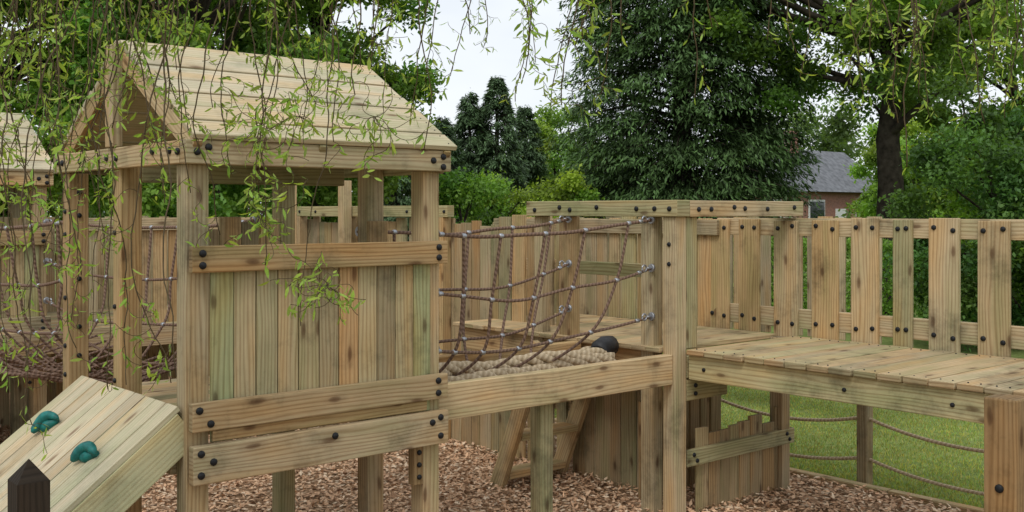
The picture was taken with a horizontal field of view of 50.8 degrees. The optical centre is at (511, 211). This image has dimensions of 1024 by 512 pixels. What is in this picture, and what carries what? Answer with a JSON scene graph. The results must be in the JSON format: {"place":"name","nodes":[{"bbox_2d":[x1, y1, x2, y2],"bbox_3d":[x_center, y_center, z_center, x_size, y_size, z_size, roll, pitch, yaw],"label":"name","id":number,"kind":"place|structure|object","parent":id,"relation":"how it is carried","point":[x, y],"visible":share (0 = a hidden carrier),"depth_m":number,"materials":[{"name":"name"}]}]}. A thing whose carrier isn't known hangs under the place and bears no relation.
{"place":"outdoors","nodes":[
{"label":"outdoors","id":0,"kind":"place"},
{"bbox_2d":[0,376,970,511],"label":"woodchip ground","id":1,"kind":"structure","parent":0,"point":[527,490],"depth_m":7.19,"materials":[{"name":"brown wood"}]},
{"bbox_2d":[0,112,53,435],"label":"playhouse tower","id":2,"kind":"structure","parent":1,"relation":"on","point":[37,400],"depth_m":8.26,"materials":[{"name":"brown wood"}]},
{"bbox_2d":[8,459,49,511],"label":"weathered pointed post","id":3,"kind":"object","parent":1,"relation":"on","point":[28,485],"visible":1,"depth_m":3.47,"materials":[{"name":"brown wood"}]},
{"bbox_2d":[0,216,176,427],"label":"picket fence","id":4,"kind":"object","parent":1,"relation":"on","point":[54,390],"visible":0.06,"depth_m":9.76,"materials":[{"name":"brown wood"}]},
{"bbox_2d":[0,376,183,511],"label":"climbing ramp","id":5,"kind":"structure","parent":1,"relation":"on","point":[119,450],"depth_m":4.55,"materials":[{"name":"brown wood"}]},
{"bbox_2d":[0,217,252,357],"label":"wooden platform","id":6,"kind":"structure","parent":1,"relation":"on","point":[160,306],"depth_m":8.69,"materials":[{"name":"brown wood"}]},
{"bbox_2d":[0,215,259,384],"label":"rope bridge","id":7,"kind":"structure","parent":6,"relation":"attached to","point":[34,372],"depth_m":6.87,"materials":[{"name":"fabric"}]},
{"bbox_2d":[53,40,456,511],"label":"playhouse tower","id":8,"kind":"structure","parent":1,"relation":"on","point":[253,359],"depth_m":5.04,"materials":[{"name":"brown wood"}]},
{"bbox_2d":[355,215,672,511],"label":"rope bridge","id":9,"kind":"structure","parent":8,"relation":"attached to","point":[540,378],"depth_m":6.08,"materials":[{"name":"wood"}]},
{"bbox_2d":[295,181,453,443],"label":"timber railing frame","id":10,"kind":"structure","parent":1,"relation":"on","point":[345,211],"depth_m":9.35,"materials":[{"name":"brown wood"}]},
{"bbox_2d":[307,215,572,461],"bbox_3d":[-0.979,0.987,9.501,0.158,1.926,4.427,0,0,-41],"label":"picket fence","id":11,"kind":"object","parent":1,"relation":"on","point":[487,431],"visible":0.2,"depth_m":8.44,"materials":[{"name":"brown wood"}]},
{"bbox_2d":[0,0,1023,460],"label":"willow tree","id":12,"kind":"object","parent":1,"relation":"on","point":[164,20],"visible":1,"depth_m":2.68,"materials":[{"name":"green plant"}]},
{"bbox_2d":[489,340,591,488],"bbox_3d":[0.256,1.390,7.424,0.616,1.086,0.562,0,0,-41],"label":"wooden ladder","id":13,"kind":"object","parent":1,"relation":"on","point":[515,434],"visible":0.32,"depth_m":7.41,"materials":[{"name":"brown wood"}]},
{"bbox_2d":[573,261,640,491],"bbox_3d":[0.710,1.138,7.506,0.066,1.567,0.771,0,0,-41],"label":"plank screen","id":14,"kind":"object","parent":1,"relation":"on","point":[606,444],"visible":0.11,"depth_m":7.49,"materials":[{"name":"brown wood"}]},
{"bbox_2d":[453,200,802,511],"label":"wooden platform","id":15,"kind":"structure","parent":1,"relation":"on","point":[685,440],"depth_m":7.01,"materials":[{"name":"beige wood"}]},
{"bbox_2d":[686,218,1023,423],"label":"wooden walkway","id":16,"kind":"structure","parent":1,"relation":"on","point":[943,376],"depth_m":6.49,"materials":[{"name":"beige wood"}]},
{"bbox_2d":[1,0,1023,216],"label":"sky","id":17,"kind":"structure","parent":0,"point":[477,67],"materials":[{"name":"white"}]},
{"bbox_2d":[55,229,1023,507],"bbox_3d":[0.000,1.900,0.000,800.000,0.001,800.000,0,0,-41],"label":"grass lawn","id":18,"kind":"structure","parent":0,"point":[1015,353],"depth_m":9.12,"materials":[{"name":"green plant"}]},
{"bbox_2d":[0,0,190,233],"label":"broadleaf tree","id":19,"kind":"object","parent":18,"relation":"on","point":[57,186],"visible":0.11,"depth_m":17.10,"materials":[{"name":"green plant"}]},
{"bbox_2d":[41,6,280,216],"bbox_3d":[-7.078,-1.813,22.322,5.488,7.665,5.237,0,0,-41],"label":"broadleaf tree","id":20,"kind":"object","parent":18,"relation":"on","point":[48,138],"depth_m":22.36,"materials":[{"name":"green plant"}]},
{"bbox_2d":[0,0,362,217],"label":"broadleaf tree","id":21,"kind":"object","parent":18,"relation":"on","point":[151,208],"visible":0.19,"depth_m":15.93,"materials":[{"name":"green plant"}]},
{"bbox_2d":[209,0,446,222],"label":"broadleaf tree","id":22,"kind":"object","parent":18,"relation":"on","point":[326,195],"visible":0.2,"depth_m":19.37,"materials":[{"name":"green plant"}]},
{"bbox_2d":[383,175,410,239],"bbox_3d":[-3.630,-0.706,32.656,3.502,5.412,3.361,0,0,-41],"label":"pine tree","id":23,"kind":"object","parent":18,"relation":"on","point":[403,200],"visible":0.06,"depth_m":31.98,"materials":[{"name":"green plant"}]},
{"bbox_2d":[407,115,473,240],"bbox_3d":[-2.157,-0.485,32.942,3.007,4.969,2.987,0,0,-41],"label":"pine tree","id":24,"kind":"object","parent":18,"relation":"on","point":[456,155],"visible":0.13,"depth_m":32.75,"materials":[{"name":"green plant"}]},
{"bbox_2d":[439,158,515,225],"bbox_3d":[-0.834,0.487,20.724,2.111,3.042,2.215,0,0,-41],"label":"leafy bush","id":25,"kind":"object","parent":18,"relation":"on","point":[455,191],"visible":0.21,"depth_m":20.54,"materials":[{"name":"green plant"}]},
{"bbox_2d":[451,90,503,222],"bbox_3d":[-1.408,-0.951,34.031,3.097,5.902,2.609,0,0,3],"label":"pine tree","id":26,"kind":"object","parent":18,"relation":"on","point":[467,124],"visible":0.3,"depth_m":33.71,"materials":[{"name":"green plant"}]},
{"bbox_2d":[460,170,536,222],"bbox_3d":[-0.103,0.527,22.993,2.285,2.969,2.159,0,0,-2],"label":"leafy bush","id":27,"kind":"object","parent":18,"relation":"on","point":[513,207],"visible":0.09,"depth_m":22.91,"materials":[{"name":"green plant"}]},
{"bbox_2d":[464,75,534,210],"bbox_3d":[-0.351,-1.166,34.034,3.014,6.332,2.964,0,0,7],"label":"pine tree","id":28,"kind":"object","parent":18,"relation":"on","point":[512,166],"visible":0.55,"depth_m":33.75,"materials":[{"name":"green plant"}]},
{"bbox_2d":[38,93,969,246],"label":"background trees","id":29,"kind":"object","parent":18,"relation":"on","point":[840,136],"visible":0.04,"depth_m":64.87,"materials":[{"name":"green plant"}]},
{"bbox_2d":[501,105,548,200],"bbox_3d":[0.410,-0.787,35.838,2.805,5.575,2.669,0,0,-41],"label":"pine tree","id":30,"kind":"object","parent":18,"relation":"on","point":[533,156],"visible":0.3,"depth_m":35.68,"materials":[{"name":"green plant"}]},
{"bbox_2d":[509,163,609,218],"bbox_3d":[0.889,0.575,20.059,2.283,2.936,1.897,0,0,-41],"label":"leafy bush","id":31,"kind":"object","parent":18,"relation":"on","point":[571,187],"visible":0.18,"depth_m":20.09,"materials":[{"name":"green plant"}]},
{"bbox_2d":[527,100,600,193],"bbox_3d":[1.639,-0.926,37.724,4.227,5.933,3.913,0,0,-41],"label":"broadleaf tree","id":32,"kind":"object","parent":18,"relation":"on","point":[545,122],"visible":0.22,"depth_m":37.29,"materials":[{"name":"green plant"}]},
{"bbox_2d":[540,0,826,304],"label":"conifer tree","id":33,"kind":"object","parent":18,"relation":"on","point":[746,137],"visible":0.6,"depth_m":20.60,"materials":[{"name":"green plant"}]},
{"bbox_2d":[580,216,881,348],"bbox_3d":[1.891,0.995,10.460,0.158,1.911,3.927,0,0,-41],"label":"plank railing","id":34,"kind":"object","parent":18,"relation":"on","point":[765,268],"visible":0.13,"depth_m":9.82,"materials":[{"name":"brown wood"}]},
{"bbox_2d":[555,418,983,511],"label":"timber edging","id":35,"kind":"object","parent":18,"relation":"on","point":[898,493],"visible":0.09,"depth_m":7.16,"materials":[{"name":"brown wood"}]},
{"bbox_2d":[568,398,983,495],"bbox_3d":[2.448,1.610,7.463,0.082,0.682,5.982,0,0,-41],"label":"rope fence","id":36,"kind":"object","parent":18,"relation":"on","point":[865,422],"visible":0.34,"depth_m":7.44,"materials":[{"name":"brown wood"}]},
{"bbox_2d":[755,191,865,247],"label":"walls","id":37,"kind":"structure","parent":18,"relation":"on","point":[835,200],"depth_m":55.07,"materials":[{"name":"brick"}]},
{"bbox_2d":[749,150,875,192],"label":"roof","id":38,"kind":"structure","parent":37,"relation":"on","point":[833,176],"depth_m":56.50,"materials":[{"name":"stone"}]},
{"bbox_2d":[785,131,797,152],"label":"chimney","id":39,"kind":"object","parent":38,"relation":"on","point":[792,144],"visible":0.14,"depth_m":56.26,"materials":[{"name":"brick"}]},
{"bbox_2d":[808,200,824,217],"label":"window frame","id":40,"kind":"object","parent":37,"relation":"attached to","point":[809,206],"visible":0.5,"depth_m":53.63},
{"bbox_2d":[835,209,845,217],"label":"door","id":41,"kind":"structure","parent":37,"relation":"attached to","point":[839,214],"depth_m":55.42,"materials":[{"name":"white"}]},
{"bbox_2d":[676,0,1023,314],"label":"oak tree","id":42,"kind":"object","parent":18,"relation":"on","point":[889,160],"visible":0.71,"depth_m":19.64,"materials":[{"name":"green plant"}]},
{"bbox_2d":[733,236,1023,322],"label":"clipped hedge","id":43,"kind":"object","parent":18,"relation":"on","point":[888,245],"visible":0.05,"depth_m":16.84,"materials":[{"name":"green plant"}]},
{"bbox_2d":[843,116,937,217],"bbox_3d":[12.639,-0.657,34.970,3.749,5.337,3.415,0,0,-41],"label":"broadleaf tree","id":44,"kind":"object","parent":18,"relation":"on","point":[860,170],"visible":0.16,"depth_m":34.98,"materials":[{"name":"green plant"}]},
{"bbox_2d":[852,128,969,280],"bbox_3d":[10.977,-0.111,29.085,3.211,4.599,3.060,0,0,-18],"label":"leafy bush","id":45,"kind":"object","parent":18,"relation":"on","point":[866,206],"visible":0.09,"depth_m":28.87,"materials":[{"name":"green plant"}]},
{"bbox_2d":[870,67,1023,352],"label":"dark shrub","id":46,"kind":"object","parent":18,"relation":"on","point":[1001,160],"visible":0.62,"depth_m":14.44,"materials":[{"name":"green plant"}]},
{"bbox_2d":[873,0,1023,302],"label":"broadleaf tree","id":47,"kind":"object","parent":18,"relation":"on","point":[937,122],"visible":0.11,"depth_m":22.17,"materials":[{"name":"green plant"}]},
{"bbox_2d":[810,202,824,217],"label":"window glass","id":48,"kind":"object","parent":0,"point":[813,207],"visible":0.64,"depth_m":53.99,"materials":[{"name":"grey glass"}]},
{"bbox_2d":[984,393,1023,511],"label":"wooden post","id":49,"kind":"object","parent":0,"point":[1003,452],"visible":1,"depth_m":3.89,"materials":[{"name":"brown wood"}]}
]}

